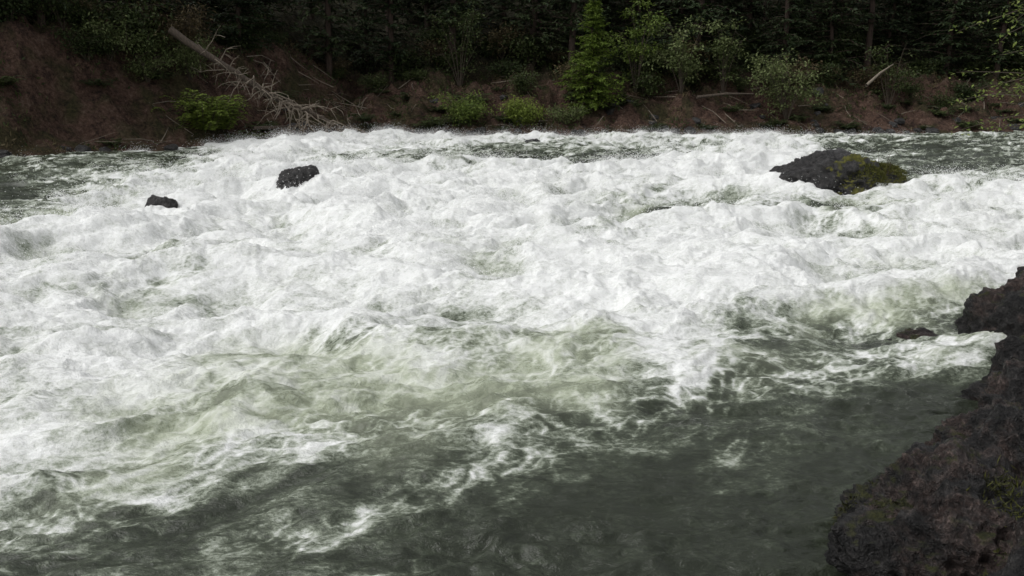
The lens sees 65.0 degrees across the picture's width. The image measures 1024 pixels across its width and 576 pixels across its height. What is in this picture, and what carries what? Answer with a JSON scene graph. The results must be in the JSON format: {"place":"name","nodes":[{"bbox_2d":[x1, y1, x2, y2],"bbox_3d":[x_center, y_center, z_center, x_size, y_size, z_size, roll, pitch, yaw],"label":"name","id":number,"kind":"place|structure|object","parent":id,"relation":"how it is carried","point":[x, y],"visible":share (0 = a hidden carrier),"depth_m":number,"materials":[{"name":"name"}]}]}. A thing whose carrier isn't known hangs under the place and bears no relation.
{"place":"outdoors","nodes":[
{"label":"outdoors","id":0,"kind":"place"},
{"bbox_2d":[0,128,1023,575],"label":"river water","id":1,"kind":"structure","parent":0,"point":[452,422],"depth_m":7.58,"materials":[{"name":"white liquid"}]},
{"bbox_2d":[145,195,177,207],"bbox_3d":[-7.196,-1.562,16.611,0.680,0.756,0.640,5,15,20],"label":"river boulder","id":2,"kind":"object","parent":1,"relation":"in","point":[164,201],"visible":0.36,"depth_m":16.37,"materials":[{"name":"grey stone"}]},
{"bbox_2d":[276,165,318,189],"bbox_3d":[-5.437,-2.618,20.679,1.236,1.097,0.927,-6,15,-22],"label":"river boulder","id":3,"kind":"object","parent":1,"relation":"in","point":[295,175],"visible":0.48,"depth_m":20.33,"materials":[{"name":"grey stone"}]},
{"bbox_2d":[0,122,1023,332],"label":"water spray","id":4,"kind":"object","parent":1,"relation":"on","point":[381,166],"visible":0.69,"depth_m":18.55,"materials":[{"name":"white liquid"}]},
{"bbox_2d":[524,138,539,142],"bbox_3d":[1.008,-6.748,38.014,0.708,0.655,0.925,11,17,37],"label":"river boulder","id":5,"kind":"object","parent":1,"relation":"in","point":[534,140],"visible":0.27,"depth_m":37.70,"materials":[{"name":"grey stone"}]},
{"bbox_2d":[769,148,909,194],"bbox_3d":[8.445,-2.526,20.334,3.697,2.053,2.207,0,14,0],"label":"mossy river rock","id":6,"kind":"object","parent":1,"relation":"in","point":[847,171],"visible":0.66,"depth_m":19.70,"materials":[{"name":"grey stone"}]},
{"bbox_2d":[886,327,938,340],"bbox_3d":[4.340,0.658,8.523,0.884,0.517,0.689,-6,15,-25],"label":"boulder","id":7,"kind":"object","parent":1,"relation":"in","point":[908,333],"visible":0.17,"depth_m":8.40,"materials":[{"name":"brown stone"}]},
{"bbox_2d":[0,0,1023,156],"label":"terrain","id":8,"kind":"structure","parent":0,"point":[74,113],"depth_m":46.54,"materials":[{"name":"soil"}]},
{"bbox_2d":[39,24,115,61],"bbox_3d":[-19.157,-10.862,35.679,3.252,1.791,2.437,-11,17,-38],"label":"bank shrub","id":9,"kind":"object","parent":8,"relation":"on","point":[93,40],"visible":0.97,"depth_m":35.51,"materials":[{"name":"green plant"}]},
{"bbox_2d":[70,10,159,60],"bbox_3d":[-18.697,-11.464,36.800,4.403,2.214,4.383,0,14,0],"label":"bank shrub","id":10,"kind":"object","parent":8,"relation":"on","point":[97,29],"visible":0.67,"depth_m":36.51,"materials":[{"name":"green plant"}]},
{"bbox_2d":[120,42,182,81],"bbox_3d":[-17.062,-10.521,37.735,2.957,1.967,2.645,-13,19,-42],"label":"dry shrub","id":11,"kind":"object","parent":8,"relation":"on","point":[151,66],"visible":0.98,"depth_m":37.63,"materials":[{"name":"green plant"}]},
{"bbox_2d":[118,25,187,64],"bbox_3d":[-17.476,-11.638,38.326,3.839,2.190,4.015,-6,15,-23],"label":"bank shrub","id":12,"kind":"object","parent":8,"relation":"on","point":[150,47],"visible":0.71,"depth_m":37.95,"materials":[{"name":"green plant"}]},
{"bbox_2d":[129,0,218,58],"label":"dry shrub","id":13,"kind":"object","parent":8,"relation":"on","point":[183,28],"visible":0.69,"depth_m":38.94,"materials":[{"name":"green plant"}]},
{"bbox_2d":[159,33,228,79],"bbox_3d":[-15.802,-11.364,39.526,3.078,2.570,3.889,6,15,22],"label":"dry shrub","id":14,"kind":"object","parent":8,"relation":"on","point":[193,57],"visible":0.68,"depth_m":39.20,"materials":[{"name":"green plant"}]},
{"bbox_2d":[151,88,252,129],"bbox_3d":[-14.286,-8.478,38.146,4.614,1.968,4.140,6,15,25],"label":"fern bush","id":15,"kind":"object","parent":8,"relation":"on","point":[211,116],"visible":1,"depth_m":37.69,"materials":[{"name":"green plant"}]},
{"bbox_2d":[222,130,276,139],"bbox_3d":[-12.993,-7.407,39.274,2.607,0.696,2.365,0,14,0],"label":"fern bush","id":16,"kind":"object","parent":8,"relation":"on","point":[248,134],"visible":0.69,"depth_m":38.86,"materials":[{"name":"green plant"}]},
{"bbox_2d":[168,26,366,134],"bbox_3d":[-11.458,-9.438,38.666,9.233,5.988,2.738,-3,14,-14],"label":"fallen tree","id":17,"kind":"object","parent":8,"relation":"on","point":[187,42],"visible":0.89,"depth_m":39.05,"materials":[{"name":"grey wood"}]},
{"bbox_2d":[252,125,337,129],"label":"driftwood log","id":18,"kind":"object","parent":8,"relation":"on","point":[270,127],"visible":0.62,"depth_m":40.03,"materials":[{"name":"wood"}]},
{"bbox_2d":[416,0,487,86],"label":"vine maple","id":19,"kind":"object","parent":8,"relation":"on","point":[462,53],"visible":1,"depth_m":48.70,"materials":[{"name":"green plant"}]},
{"bbox_2d":[425,89,498,125],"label":"green shrub","id":20,"kind":"object","parent":8,"relation":"on","point":[467,108],"visible":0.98,"depth_m":45.01,"materials":[{"name":"green plant"}]},
{"bbox_2d":[0,0,1023,145],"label":"undergrowth","id":21,"kind":"object","parent":8,"relation":"on","point":[492,46],"visible":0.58,"depth_m":50.04,"materials":[{"name":"green plant"}]},
{"bbox_2d":[0,87,1023,157],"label":"shore stones","id":22,"kind":"object","parent":8,"relation":"on","point":[174,147],"visible":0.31,"depth_m":47.40,"materials":[{"name":"grey stone"}]},
{"bbox_2d":[493,92,546,125],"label":"green shrub","id":23,"kind":"object","parent":8,"relation":"on","point":[523,109],"visible":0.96,"depth_m":45.49,"materials":[{"name":"green plant"}]},
{"bbox_2d":[17,0,1023,89],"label":"distant forest","id":24,"kind":"object","parent":8,"relation":"on","point":[914,12],"visible":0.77,"depth_m":53.52,"materials":[{"name":"green plant"}]},
{"bbox_2d":[71,23,1023,143],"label":"fallen sticks","id":25,"kind":"object","parent":8,"relation":"on","point":[454,103],"visible":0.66,"depth_m":46.43,"materials":[{"name":"brown wood"}]},
{"bbox_2d":[543,102,591,124],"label":"green shrub","id":26,"kind":"object","parent":8,"relation":"on","point":[560,115],"visible":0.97,"depth_m":45.89,"materials":[{"name":"green plant"}]},
{"bbox_2d":[554,0,629,116],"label":"young fir tree","id":27,"kind":"object","parent":8,"relation":"on","point":[586,82],"visible":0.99,"depth_m":46.61,"materials":[{"name":"green plant"}]},
{"bbox_2d":[604,0,672,92],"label":"vine maple","id":28,"kind":"object","parent":8,"relation":"on","point":[635,51],"visible":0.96,"depth_m":48.74,"materials":[{"name":"green plant"}]},
{"bbox_2d":[640,14,735,93],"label":"vine maple","id":29,"kind":"object","parent":8,"relation":"on","point":[682,71],"visible":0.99,"depth_m":48.07,"materials":[{"name":"green plant"}]},
{"bbox_2d":[696,93,753,98],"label":"driftwood log","id":30,"kind":"object","parent":8,"relation":"on","point":[708,95],"visible":1,"depth_m":47.93,"materials":[{"name":"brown wood"}]},
{"bbox_2d":[702,15,748,95],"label":"vine maple","id":31,"kind":"object","parent":8,"relation":"on","point":[726,42],"visible":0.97,"depth_m":49.60,"materials":[{"name":"green plant"}]},
{"bbox_2d":[737,48,828,119],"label":"vine maple","id":32,"kind":"object","parent":8,"relation":"on","point":[773,67],"visible":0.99,"depth_m":48.54,"materials":[{"name":"green plant"}]},
{"bbox_2d":[865,64,893,86],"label":"driftwood log","id":33,"kind":"object","parent":8,"relation":"on","point":[873,79],"visible":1,"depth_m":49.30,"materials":[{"name":"grey wood"}]},
{"bbox_2d":[852,41,927,105],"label":"vine maple","id":34,"kind":"object","parent":8,"relation":"on","point":[896,84],"visible":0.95,"depth_m":51.66,"materials":[{"name":"green plant"}]},
{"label":"near bank","id":35,"kind":"structure","parent":0,"visible":0},
{"bbox_2d":[824,437,1023,575],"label":"bank boulder","id":36,"kind":"object","parent":35,"relation":"on","point":[947,524],"visible":0.89,"depth_m":4.07,"materials":[{"name":"stone"}]},
{"bbox_2d":[830,407,1023,575],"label":"moss clumps","id":37,"kind":"object","parent":35,"relation":"on","point":[1009,484],"visible":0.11,"depth_m":4.23,"materials":[{"name":"green plant"}]},
{"bbox_2d":[924,398,1023,479],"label":"bank boulder","id":38,"kind":"object","parent":35,"relation":"on","point":[998,422],"visible":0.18,"depth_m":4.84,"materials":[{"name":"brown stone"}]},
{"bbox_2d":[946,0,1023,135],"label":"alder sapling","id":39,"kind":"object","parent":35,"relation":"on","point":[1010,73],"visible":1,"depth_m":14.18,"materials":[{"name":"green plant"}]},
{"bbox_2d":[954,270,1023,336],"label":"bank boulder","id":40,"kind":"object","parent":35,"relation":"on","point":[999,310],"visible":0.4,"depth_m":7.93,"materials":[{"name":"brown stone"}]},
{"bbox_2d":[958,333,1023,400],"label":"bank boulder","id":41,"kind":"object","parent":35,"relation":"on","point":[1010,347],"visible":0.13,"depth_m":6.57,"materials":[{"name":"brown stone"}]},
{"bbox_2d":[978,358,1023,407],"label":"bank boulder","id":42,"kind":"object","parent":35,"relation":"on","point":[1006,383],"visible":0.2,"depth_m":5.59,"materials":[{"name":"brown stone"}]},
{"bbox_2d":[983,519,1023,575],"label":"bank boulder","id":43,"kind":"object","parent":35,"relation":"on","point":[1013,547],"visible":0.34,"depth_m":3.50,"materials":[{"name":"grey stone"}]},
{"bbox_2d":[1015,266,1023,277],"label":"bank boulder","id":44,"kind":"object","parent":35,"relation":"on","point":[1019,271],"visible":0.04,"depth_m":9.07,"materials":[{"name":"grey stone"}]}
]}

